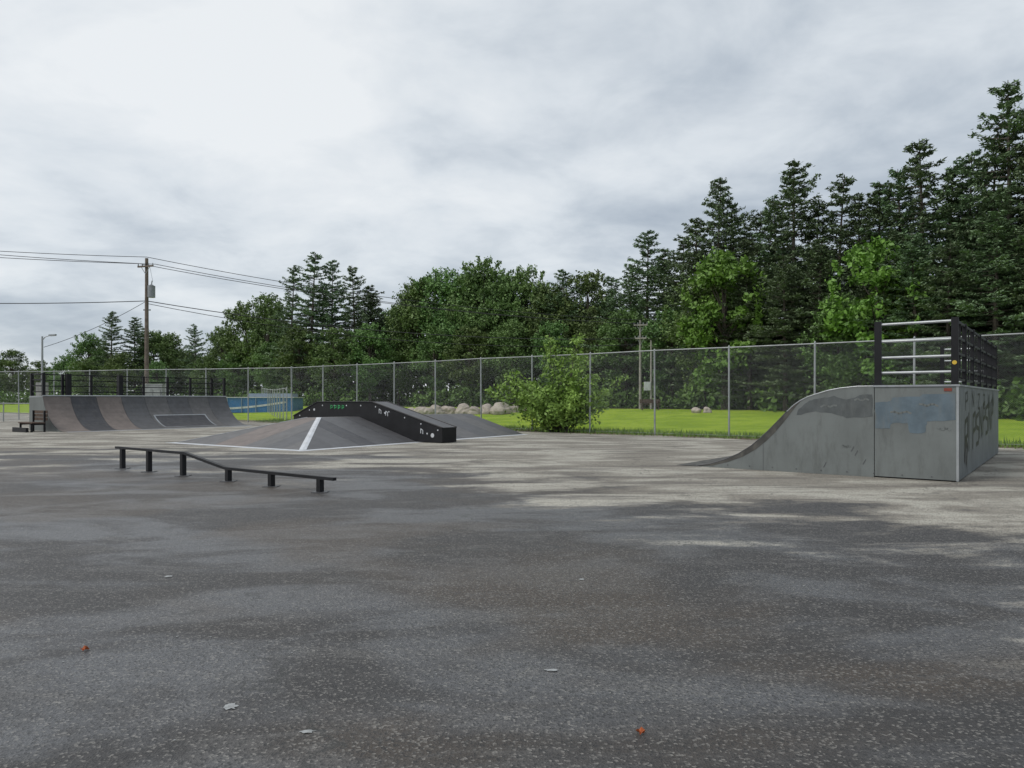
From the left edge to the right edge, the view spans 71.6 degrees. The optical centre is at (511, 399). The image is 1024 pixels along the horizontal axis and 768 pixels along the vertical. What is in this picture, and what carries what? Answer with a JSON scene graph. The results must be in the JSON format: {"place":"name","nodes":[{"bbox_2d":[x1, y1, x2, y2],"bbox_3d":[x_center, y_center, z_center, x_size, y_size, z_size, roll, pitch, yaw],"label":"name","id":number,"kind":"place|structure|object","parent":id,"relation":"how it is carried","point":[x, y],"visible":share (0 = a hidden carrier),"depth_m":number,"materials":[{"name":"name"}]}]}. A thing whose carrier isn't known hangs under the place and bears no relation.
{"place":"outdoors","nodes":[
{"label":"outdoors","id":0,"kind":"place"},
{"bbox_2d":[0,413,1023,767],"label":"asphalt pavement","id":1,"kind":"structure","parent":0,"point":[424,605],"depth_m":5.26,"materials":[{"name":"asphalt"}]},
{"bbox_2d":[12,410,47,432],"bbox_3d":[-23.163,1.035,34.108,1.699,1.030,0.850,0,0,34],"label":"park bench","id":2,"kind":"object","parent":1,"relation":"on","point":[44,415],"visible":0.97,"depth_m":33.98,"materials":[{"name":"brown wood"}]},
{"bbox_2d":[29,373,248,431],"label":"quarter pipe ramp","id":3,"kind":"structure","parent":1,"relation":"on","point":[68,411],"depth_m":38.05,"materials":[{"name":"metal"}]},
{"bbox_2d":[0,366,291,421],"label":"chain link fence","id":4,"kind":"object","parent":1,"relation":"on","point":[54,371],"visible":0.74,"depth_m":50.29,"materials":[{"name":"grey"}]},
{"bbox_2d":[145,384,165,395],"bbox_3d":[-25.630,0.210,51.001,1.331,2.680,0.810,0,0,-5],"label":"electrical cabinet","id":5,"kind":"object","parent":1,"relation":"on","point":[155,389],"visible":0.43,"depth_m":50.63,"materials":[{"name":"metal"}]},
{"bbox_2d":[115,446,335,492],"bbox_3d":[-5.923,1.299,13.842,7.516,0.490,0.326,0,0,36],"label":"grind rail","id":6,"kind":"object","parent":1,"relation":"on","point":[271,479],"visible":1,"depth_m":13.53,"materials":[{"name":"black metal"}]},
{"bbox_2d":[169,414,527,450],"bbox_3d":[-5.847,1.097,28.468,7.438,0.906,12.466,0,0,34],"label":"skate pyramid","id":7,"kind":"object","parent":1,"relation":"on","point":[285,434],"visible":0.83,"depth_m":25.11,"materials":[{"name":"concrete"}]},
{"bbox_2d":[293,401,456,442],"bbox_3d":[-5.588,0.797,27.787,8.113,1.466,0.860,0,0,34],"label":"grind ledge","id":8,"kind":"object","parent":1,"relation":"on","point":[409,423],"visible":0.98,"depth_m":26.68,"materials":[{"name":"black metal"}]},
{"bbox_2d":[678,317,998,481],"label":"quarter pipe ramp","id":9,"kind":"structure","parent":1,"relation":"on","point":[942,431],"depth_m":14.35,"materials":[{"name":"metal"}]},
{"bbox_2d":[0,401,1023,447],"bbox_3d":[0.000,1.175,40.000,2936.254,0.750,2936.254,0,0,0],"label":"ground","id":10,"kind":"structure","parent":0,"point":[664,417],"depth_m":45.78,"materials":[{"name":"green plant"}]},
{"bbox_2d":[0,349,32,398],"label":"oak tree","id":11,"kind":"object","parent":10,"relation":"on","point":[10,363],"visible":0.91,"depth_m":149.25,"materials":[{"name":"green plant"}]},
{"bbox_2d":[23,360,55,392],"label":"oak tree","id":12,"kind":"object","parent":10,"relation":"on","point":[38,364],"visible":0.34,"depth_m":147.01,"materials":[{"name":"green plant"}]},
{"bbox_2d":[36,334,56,395],"bbox_3d":[-39.300,-1.995,59.950,1.500,7.090,0.500,0,0,0],"label":"street lamp","id":13,"kind":"object","parent":10,"relation":"on","point":[39,387],"visible":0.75,"depth_m":59.93,"materials":[{"name":"metal"}]},
{"bbox_2d":[46,355,73,394],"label":"oak tree","id":14,"kind":"object","parent":10,"relation":"on","point":[60,365],"visible":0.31,"depth_m":138.96,"materials":[{"name":"green plant"}]},
{"bbox_2d":[64,358,105,394],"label":"oak tree","id":15,"kind":"object","parent":10,"relation":"on","point":[82,364],"visible":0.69,"depth_m":121.12,"materials":[{"name":"green plant"}]},
{"bbox_2d":[64,331,113,391],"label":"oak tree","id":16,"kind":"object","parent":10,"relation":"on","point":[87,345],"visible":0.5,"depth_m":127.29,"materials":[{"name":"green plant"}]},
{"bbox_2d":[83,311,132,394],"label":"pine tree","id":17,"kind":"object","parent":10,"relation":"on","point":[109,333],"visible":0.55,"depth_m":124.80,"materials":[{"name":"green plant"}]},
{"bbox_2d":[100,351,141,395],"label":"oak tree","id":18,"kind":"object","parent":10,"relation":"on","point":[117,362],"visible":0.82,"depth_m":118.96,"materials":[{"name":"green plant"}]},
{"bbox_2d":[115,317,155,394],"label":"pine tree","id":19,"kind":"object","parent":10,"relation":"on","point":[134,329],"visible":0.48,"depth_m":127.27,"materials":[{"name":"green plant"}]},
{"bbox_2d":[137,258,154,383],"bbox_3d":[-28.250,-4.600,55.002,1.501,12.700,0.536,0,0,15],"label":"utility pole","id":20,"kind":"object","parent":10,"relation":"on","point":[150,291],"visible":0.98,"depth_m":54.88,"materials":[{"name":"brown wood"}]},
{"bbox_2d":[128,330,174,380],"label":"oak tree","id":21,"kind":"object","parent":10,"relation":"on","point":[155,337],"visible":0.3,"depth_m":128.96,"materials":[{"name":"green plant"}]},
{"bbox_2d":[139,360,174,389],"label":"oak tree","id":22,"kind":"object","parent":10,"relation":"on","point":[154,364],"visible":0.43,"depth_m":121.62,"materials":[{"name":"green plant"}]},
{"bbox_2d":[141,332,193,395],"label":"oak tree","id":23,"kind":"object","parent":10,"relation":"on","point":[173,342],"visible":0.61,"depth_m":128.78,"materials":[{"name":"green plant"}]},
{"bbox_2d":[176,324,209,395],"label":"pine tree","id":24,"kind":"object","parent":10,"relation":"on","point":[194,332],"visible":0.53,"depth_m":124.48,"materials":[{"name":"green plant"}]},
{"bbox_2d":[185,355,223,395],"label":"oak tree","id":25,"kind":"object","parent":10,"relation":"on","point":[201,373],"visible":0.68,"depth_m":114.89,"materials":[{"name":"green plant"}]},
{"bbox_2d":[200,326,232,392],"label":"oak tree","id":26,"kind":"object","parent":10,"relation":"on","point":[212,338],"visible":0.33,"depth_m":117.12,"materials":[{"name":"green plant"}]},
{"bbox_2d":[214,351,256,396],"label":"oak tree","id":27,"kind":"object","parent":10,"relation":"on","point":[233,382],"visible":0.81,"depth_m":107.21,"materials":[{"name":"green plant"}]},
{"bbox_2d":[216,300,274,393],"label":"oak tree","id":28,"kind":"object","parent":10,"relation":"on","point":[230,338],"visible":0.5,"depth_m":108.48,"materials":[{"name":"green plant"}]},
{"bbox_2d":[235,292,293,390],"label":"oak tree","id":29,"kind":"object","parent":10,"relation":"on","point":[266,310],"visible":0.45,"depth_m":105.16,"materials":[{"name":"green plant"}]},
{"bbox_2d":[226,393,304,412],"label":"pool enclosure","id":30,"kind":"object","parent":10,"relation":"on","point":[256,399],"visible":0.72,"depth_m":74.31,"materials":[{"name":"blue"}]},
{"bbox_2d":[245,341,288,392],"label":"oak tree","id":31,"kind":"object","parent":10,"relation":"on","point":[261,379],"visible":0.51,"depth_m":98.78,"materials":[{"name":"green plant"}]},
{"bbox_2d":[261,387,286,419],"bbox_3d":[-23.247,0.094,68.513,0.138,3.113,35.775,0,0,-22],"label":"chain link fence","id":32,"kind":"object","parent":10,"relation":"on","point":[272,397],"visible":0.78,"depth_m":60.98,"materials":[{"name":"grey"}]},
{"bbox_2d":[262,265,316,393],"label":"pine tree","id":33,"kind":"object","parent":10,"relation":"on","point":[288,294],"visible":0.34,"depth_m":97.52,"materials":[{"name":"green plant"}]},
{"bbox_2d":[273,325,318,396],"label":"oak tree","id":34,"kind":"object","parent":10,"relation":"on","point":[301,334],"visible":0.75,"depth_m":91.92,"materials":[{"name":"green plant"}]},
{"bbox_2d":[270,252,349,393],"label":"pine tree","id":35,"kind":"object","parent":10,"relation":"on","point":[310,269],"visible":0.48,"depth_m":94.29,"materials":[{"name":"green plant"}]},
{"bbox_2d":[295,285,345,398],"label":"pine tree","id":36,"kind":"object","parent":10,"relation":"on","point":[323,296],"visible":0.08,"depth_m":99.09,"materials":[{"name":"green plant"}]},
{"bbox_2d":[285,259,364,399],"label":"pine tree","id":37,"kind":"object","parent":10,"relation":"on","point":[332,268],"visible":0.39,"depth_m":95.32,"materials":[{"name":"green plant"}]},
{"bbox_2d":[304,326,361,400],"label":"oak tree","id":38,"kind":"object","parent":10,"relation":"on","point":[334,349],"visible":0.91,"depth_m":89.00,"materials":[{"name":"green plant"}]},
{"bbox_2d":[315,265,383,399],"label":"pine tree","id":39,"kind":"object","parent":10,"relation":"on","point":[362,316],"visible":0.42,"depth_m":94.62,"materials":[{"name":"green plant"}]},
{"bbox_2d":[341,322,396,400],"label":"oak tree","id":40,"kind":"object","parent":10,"relation":"on","point":[377,343],"visible":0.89,"depth_m":89.21,"materials":[{"name":"green plant"}]},
{"bbox_2d":[341,294,396,396],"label":"pine tree","id":41,"kind":"object","parent":10,"relation":"on","point":[374,311],"visible":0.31,"depth_m":97.78,"materials":[{"name":"green plant"}]},
{"bbox_2d":[341,284,397,394],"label":"pine tree","id":42,"kind":"object","parent":10,"relation":"on","point":[369,289],"visible":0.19,"depth_m":99.62,"materials":[{"name":"green plant"}]},
{"bbox_2d":[375,335,421,405],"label":"oak tree","id":43,"kind":"object","parent":10,"relation":"on","point":[401,376],"visible":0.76,"depth_m":90.94,"materials":[{"name":"green plant"}]},
{"bbox_2d":[376,306,425,397],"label":"oak tree","id":44,"kind":"object","parent":10,"relation":"on","point":[393,329],"visible":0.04,"depth_m":99.89,"materials":[{"name":"green plant"}]},
{"bbox_2d":[380,276,454,395],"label":"oak tree","id":45,"kind":"object","parent":10,"relation":"on","point":[402,321],"visible":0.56,"depth_m":90.95,"materials":[{"name":"green plant"}]},
{"bbox_2d":[408,323,457,398],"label":"oak tree","id":46,"kind":"object","parent":10,"relation":"on","point":[439,339],"visible":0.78,"depth_m":86.37,"materials":[{"name":"green plant"}]},
{"bbox_2d":[399,266,469,404],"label":"oak tree","id":47,"kind":"object","parent":10,"relation":"on","point":[435,282],"visible":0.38,"depth_m":90.24,"materials":[{"name":"green plant"}]},
{"bbox_2d":[430,272,490,400],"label":"oak tree","id":48,"kind":"object","parent":10,"relation":"on","point":[442,323],"visible":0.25,"depth_m":88.83,"materials":[{"name":"green plant"}]},
{"bbox_2d":[440,324,495,405],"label":"oak tree","id":49,"kind":"object","parent":10,"relation":"on","point":[460,348],"visible":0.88,"depth_m":83.43,"materials":[{"name":"green plant"}]},
{"bbox_2d":[438,255,510,400],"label":"oak tree","id":50,"kind":"object","parent":10,"relation":"on","point":[479,278],"visible":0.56,"depth_m":86.91,"materials":[{"name":"green plant"}]},
{"bbox_2d":[467,267,533,395],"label":"oak tree","id":51,"kind":"object","parent":10,"relation":"on","point":[500,284],"visible":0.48,"depth_m":85.95,"materials":[{"name":"green plant"}]},
{"bbox_2d":[490,402,512,414],"bbox_3d":[-0.922,0.779,58.021,1.926,1.170,1.690,0,0,-40],"label":"boulder","id":52,"kind":"object","parent":10,"relation":"on","point":[497,409],"visible":0.75,"depth_m":57.35,"materials":[{"name":"stone"}]},
{"bbox_2d":[477,318,536,403],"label":"oak tree","id":53,"kind":"object","parent":10,"relation":"on","point":[514,348],"visible":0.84,"depth_m":81.00,"materials":[{"name":"green plant"}]},
{"bbox_2d":[0,327,1019,408],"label":"distant trees","id":54,"kind":"object","parent":10,"relation":"on","point":[257,387],"visible":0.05,"depth_m":111.02,"materials":[{"name":"green plant"}]},
{"bbox_2d":[0,364,1023,420],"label":"forest undergrowth","id":55,"kind":"object","parent":10,"relation":"on","point":[716,402],"visible":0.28,"depth_m":69.97,"materials":[{"name":"green plant"}]},
{"bbox_2d":[496,264,551,383],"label":"oak tree","id":56,"kind":"object","parent":10,"relation":"on","point":[525,287],"visible":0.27,"depth_m":86.64,"materials":[{"name":"green plant"}]},
{"bbox_2d":[516,280,573,384],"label":"oak tree","id":57,"kind":"object","parent":10,"relation":"on","point":[541,299],"visible":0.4,"depth_m":84.19,"materials":[{"name":"green plant"}]},
{"bbox_2d":[527,320,578,387],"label":"oak tree","id":58,"kind":"object","parent":10,"relation":"on","point":[555,330],"visible":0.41,"depth_m":78.33,"materials":[{"name":"green plant"}]},
{"bbox_2d":[484,332,628,431],"bbox_3d":[2.151,-0.854,34.224,7.213,4.870,4.352,0,0,0],"label":"bush","id":59,"kind":"object","parent":10,"relation":"on","point":[554,409],"visible":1,"depth_m":33.79,"materials":[{"name":"green plant"}]},
{"bbox_2d":[525,269,591,380],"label":"pine tree","id":60,"kind":"object","parent":10,"relation":"on","point":[563,283],"visible":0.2,"depth_m":83.10,"materials":[{"name":"green plant"}]},
{"bbox_2d":[548,269,622,374],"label":"oak tree","id":61,"kind":"object","parent":10,"relation":"on","point":[589,287],"visible":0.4,"depth_m":81.37,"materials":[{"name":"green plant"}]},
{"bbox_2d":[566,318,628,388],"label":"oak tree","id":62,"kind":"object","parent":10,"relation":"on","point":[589,330],"visible":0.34,"depth_m":76.10,"materials":[{"name":"green plant"}]},
{"bbox_2d":[585,276,635,400],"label":"pine tree","id":63,"kind":"object","parent":10,"relation":"on","point":[611,292],"visible":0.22,"depth_m":79.57,"materials":[{"name":"green plant"}]},
{"bbox_2d":[589,307,662,407],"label":"oak tree","id":64,"kind":"object","parent":10,"relation":"on","point":[624,329],"visible":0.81,"depth_m":71.12,"materials":[{"name":"green plant"}]},
{"bbox_2d":[575,229,678,391],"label":"pine tree","id":65,"kind":"object","parent":10,"relation":"on","point":[648,241],"visible":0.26,"depth_m":74.31,"materials":[{"name":"green plant"}]},
{"bbox_2d":[594,263,660,395],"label":"pine tree","id":66,"kind":"object","parent":10,"relation":"on","point":[626,287],"visible":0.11,"depth_m":77.55,"materials":[{"name":"green plant"}]},
{"bbox_2d":[254,418,1023,448],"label":"grass tufts","id":67,"kind":"object","parent":10,"relation":"on","point":[663,433],"visible":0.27,"depth_m":31.72,"materials":[{"name":"green plant"}]},
{"bbox_2d":[634,320,647,408],"bbox_3d":[11.238,-2.974,61.938,1.220,7.951,0.348,0,0,18],"label":"utility pole","id":68,"kind":"object","parent":10,"relation":"on","point":[640,369],"visible":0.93,"depth_m":61.91,"materials":[{"name":"wood"}]},
{"bbox_2d":[0,251,637,346],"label":"power line","id":69,"kind":"object","parent":68,"relation":"attached to","point":[307,292],"visible":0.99,"depth_m":57.19,"materials":[{"name":"metal"}]},
{"bbox_2d":[643,340,651,408],"bbox_3d":[11.755,-2.075,61.455,0.810,6.150,0.310,0,0,0],"label":"utility pole","id":70,"kind":"object","parent":10,"relation":"on","point":[647,385],"visible":0.79,"depth_m":61.41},
{"bbox_2d":[629,248,679,397],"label":"pine tree","id":71,"kind":"object","parent":10,"relation":"on","point":[658,272],"visible":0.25,"depth_m":72.29,"materials":[{"name":"green plant"}]},
{"bbox_2d":[292,333,1023,445],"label":"chain link fence","id":72,"kind":"object","parent":10,"relation":"on","point":[654,350],"visible":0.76,"depth_m":31.15,"materials":[{"name":"grey"}]},
{"bbox_2d":[636,308,693,397],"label":"oak tree","id":73,"kind":"object","parent":10,"relation":"on","point":[659,344],"visible":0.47,"depth_m":66.41,"materials":[{"name":"green plant"}]},
{"bbox_2d":[644,238,694,402],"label":"pine tree","id":74,"kind":"object","parent":10,"relation":"on","point":[676,259],"visible":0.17,"depth_m":69.60,"materials":[{"name":"green plant"}]},
{"bbox_2d":[627,217,738,389],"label":"pine tree","id":75,"kind":"object","parent":10,"relation":"on","point":[686,255],"visible":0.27,"depth_m":65.49,"materials":[{"name":"green plant"}]},
{"bbox_2d":[658,271,745,408],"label":"oak tree","id":76,"kind":"object","parent":10,"relation":"on","point":[674,326],"visible":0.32,"depth_m":59.88,"materials":[{"name":"green plant"}]},
{"bbox_2d":[664,177,765,387],"bbox_3d":[18.498,-9.600,63.682,9.115,20.902,9.401,0,0,-18],"label":"pine tree","id":77,"kind":"object","parent":10,"relation":"on","point":[718,215],"visible":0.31,"depth_m":63.56,"materials":[{"name":"green plant"}]},
{"bbox_2d":[676,245,778,409],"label":"maple tree","id":78,"kind":"object","parent":10,"relation":"on","point":[719,270],"visible":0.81,"depth_m":55.95,"materials":[{"name":"green plant"}]},
{"bbox_2d":[711,200,763,379],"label":"pine tree","id":79,"kind":"object","parent":10,"relation":"on","point":[740,219],"visible":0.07,"depth_m":63.77,"materials":[{"name":"green plant"}]},
{"bbox_2d":[708,265,790,409],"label":"pine tree","id":80,"kind":"object","parent":10,"relation":"on","point":[747,281],"visible":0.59,"depth_m":55.68,"materials":[{"name":"green plant"}]},
{"bbox_2d":[719,211,799,408],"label":"pine tree","id":81,"kind":"object","parent":10,"relation":"on","point":[754,223],"visible":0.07,"depth_m":61.58,"materials":[{"name":"green plant"}]},
{"bbox_2d":[738,194,810,373],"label":"pine tree","id":82,"kind":"object","parent":10,"relation":"on","point":[760,240],"visible":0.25,"depth_m":59.33,"materials":[{"name":"green plant"}]},
{"bbox_2d":[736,254,828,410],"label":"pine tree","id":83,"kind":"object","parent":10,"relation":"on","point":[785,284],"visible":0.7,"depth_m":51.49,"materials":[{"name":"green plant"}]},
{"bbox_2d":[734,160,849,388],"bbox_3d":[22.589,-9.300,57.888,10.834,20.302,10.504,0,0,-13],"label":"pine tree","id":84,"kind":"object","parent":10,"relation":"on","point":[791,194],"visible":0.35,"depth_m":56.99,"materials":[{"name":"green plant"}]},
{"bbox_2d":[761,200,845,383],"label":"pine tree","id":85,"kind":"object","parent":10,"relation":"on","point":[813,234],"visible":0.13,"depth_m":57.50,"materials":[{"name":"green plant"}]},
{"bbox_2d":[763,238,872,396],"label":"pine tree","id":86,"kind":"object","parent":10,"relation":"on","point":[824,262],"visible":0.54,"depth_m":50.76,"materials":[{"name":"green plant"}]},
{"bbox_2d":[776,173,864,381],"bbox_3d":[25.873,-8.400,55.703,9.496,18.502,9.740,0,0,-33],"label":"pine tree","id":87,"kind":"object","parent":10,"relation":"on","point":[842,199],"visible":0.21,"depth_m":55.41,"materials":[{"name":"green plant"}]},
{"bbox_2d":[793,291,874,392],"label":"oak tree","id":88,"kind":"object","parent":10,"relation":"on","point":[841,370],"visible":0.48,"depth_m":48.14,"materials":[{"name":"green plant"}]},
{"bbox_2d":[811,194,897,385],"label":"pine tree","id":89,"kind":"object","parent":10,"relation":"on","point":[857,206],"visible":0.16,"depth_m":54.29,"materials":[{"name":"green plant"}]},
{"bbox_2d":[807,181,916,385],"bbox_3d":[27.610,-7.800,53.986,9.930,17.301,9.627,0,0,2],"label":"pine tree","id":90,"kind":"object","parent":10,"relation":"on","point":[873,215],"visible":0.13,"depth_m":53.03,"materials":[{"name":"green plant"}]},
{"bbox_2d":[816,235,939,410],"bbox_3d":[24.195,-4.821,47.075,7.357,11.886,7.390,0,0,39],"label":"maple tree","id":91,"kind":"object","parent":10,"relation":"on","point":[835,319],"visible":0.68,"depth_m":46.19,"materials":[{"name":"green plant"}]},
{"bbox_2d":[845,167,942,379],"bbox_3d":[27.851,-8.200,51.664,9.507,18.100,8.653,0,0,-43],"label":"pine tree","id":92,"kind":"object","parent":10,"relation":"on","point":[899,194],"visible":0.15,"depth_m":51.97,"materials":[{"name":"green plant"}]},
{"bbox_2d":[849,271,944,385],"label":"maple tree","id":93,"kind":"object","parent":10,"relation":"on","point":[885,310],"visible":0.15,"depth_m":46.76,"materials":[{"name":"green plant"}]},
{"bbox_2d":[854,232,970,384],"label":"pine tree","id":94,"kind":"object","parent":10,"relation":"on","point":[913,246],"visible":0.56,"depth_m":44.55,"materials":[{"name":"green plant"}]},
{"bbox_2d":[852,138,983,384],"bbox_3d":[28.634,-8.700,49.846,10.655,19.102,10.388,0,0,-3],"label":"pine tree","id":95,"kind":"object","parent":10,"relation":"on","point":[917,174],"visible":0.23,"depth_m":49.26,"materials":[{"name":"green plant"}]},
{"bbox_2d":[881,165,994,383],"bbox_3d":[29.919,-7.745,49.756,7.999,17.190,8.788,0,0,-24],"label":"pine tree","id":96,"kind":"object","parent":10,"relation":"on","point":[949,179],"visible":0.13,"depth_m":48.45,"materials":[{"name":"green plant"}]},
{"bbox_2d":[882,241,1023,384],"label":"pine tree","id":97,"kind":"object","parent":10,"relation":"on","point":[964,280],"visible":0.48,"depth_m":42.58,"materials":[{"name":"green plant"}]},
{"bbox_2d":[912,148,1022,373],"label":"pine tree","id":98,"kind":"object","parent":10,"relation":"on","point":[972,210],"visible":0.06,"depth_m":47.32,"materials":[{"name":"green plant"}]},
{"bbox_2d":[924,128,1023,384],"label":"pine tree","id":99,"kind":"object","parent":10,"relation":"on","point":[987,163],"visible":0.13,"depth_m":45.59,"materials":[{"name":"green plant"}]},
{"bbox_2d":[928,210,1023,393],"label":"pine tree","id":100,"kind":"object","parent":10,"relation":"on","point":[999,234],"visible":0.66,"depth_m":40.74,"materials":[{"name":"green plant"}]},
{"bbox_2d":[929,79,1023,384],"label":"pine tree","id":101,"kind":"object","parent":10,"relation":"on","point":[1012,88],"visible":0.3,"depth_m":44.46,"materials":[{"name":"green plant"}]},
{"bbox_2d":[933,109,1023,383],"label":"pine tree","id":102,"kind":"object","parent":10,"relation":"on","point":[998,185],"visible":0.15,"depth_m":44.30,"materials":[{"name":"green plant"}]},
{"bbox_2d":[985,224,1023,384],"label":"pine tree","id":103,"kind":"object","parent":10,"relation":"on","point":[1021,299],"visible":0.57,"depth_m":40.10,"materials":[{"name":"green plant"}]},
{"bbox_2d":[986,175,1023,375],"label":"pine tree","id":104,"kind":"object","parent":10,"relation":"on","point":[1019,189],"visible":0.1,"depth_m":43.33,"materials":[{"name":"green plant"}]},
{"bbox_2d":[0,0,1023,398],"label":"sky","id":105,"kind":"structure","parent":0,"point":[392,141],"materials":[{"name":"white"}]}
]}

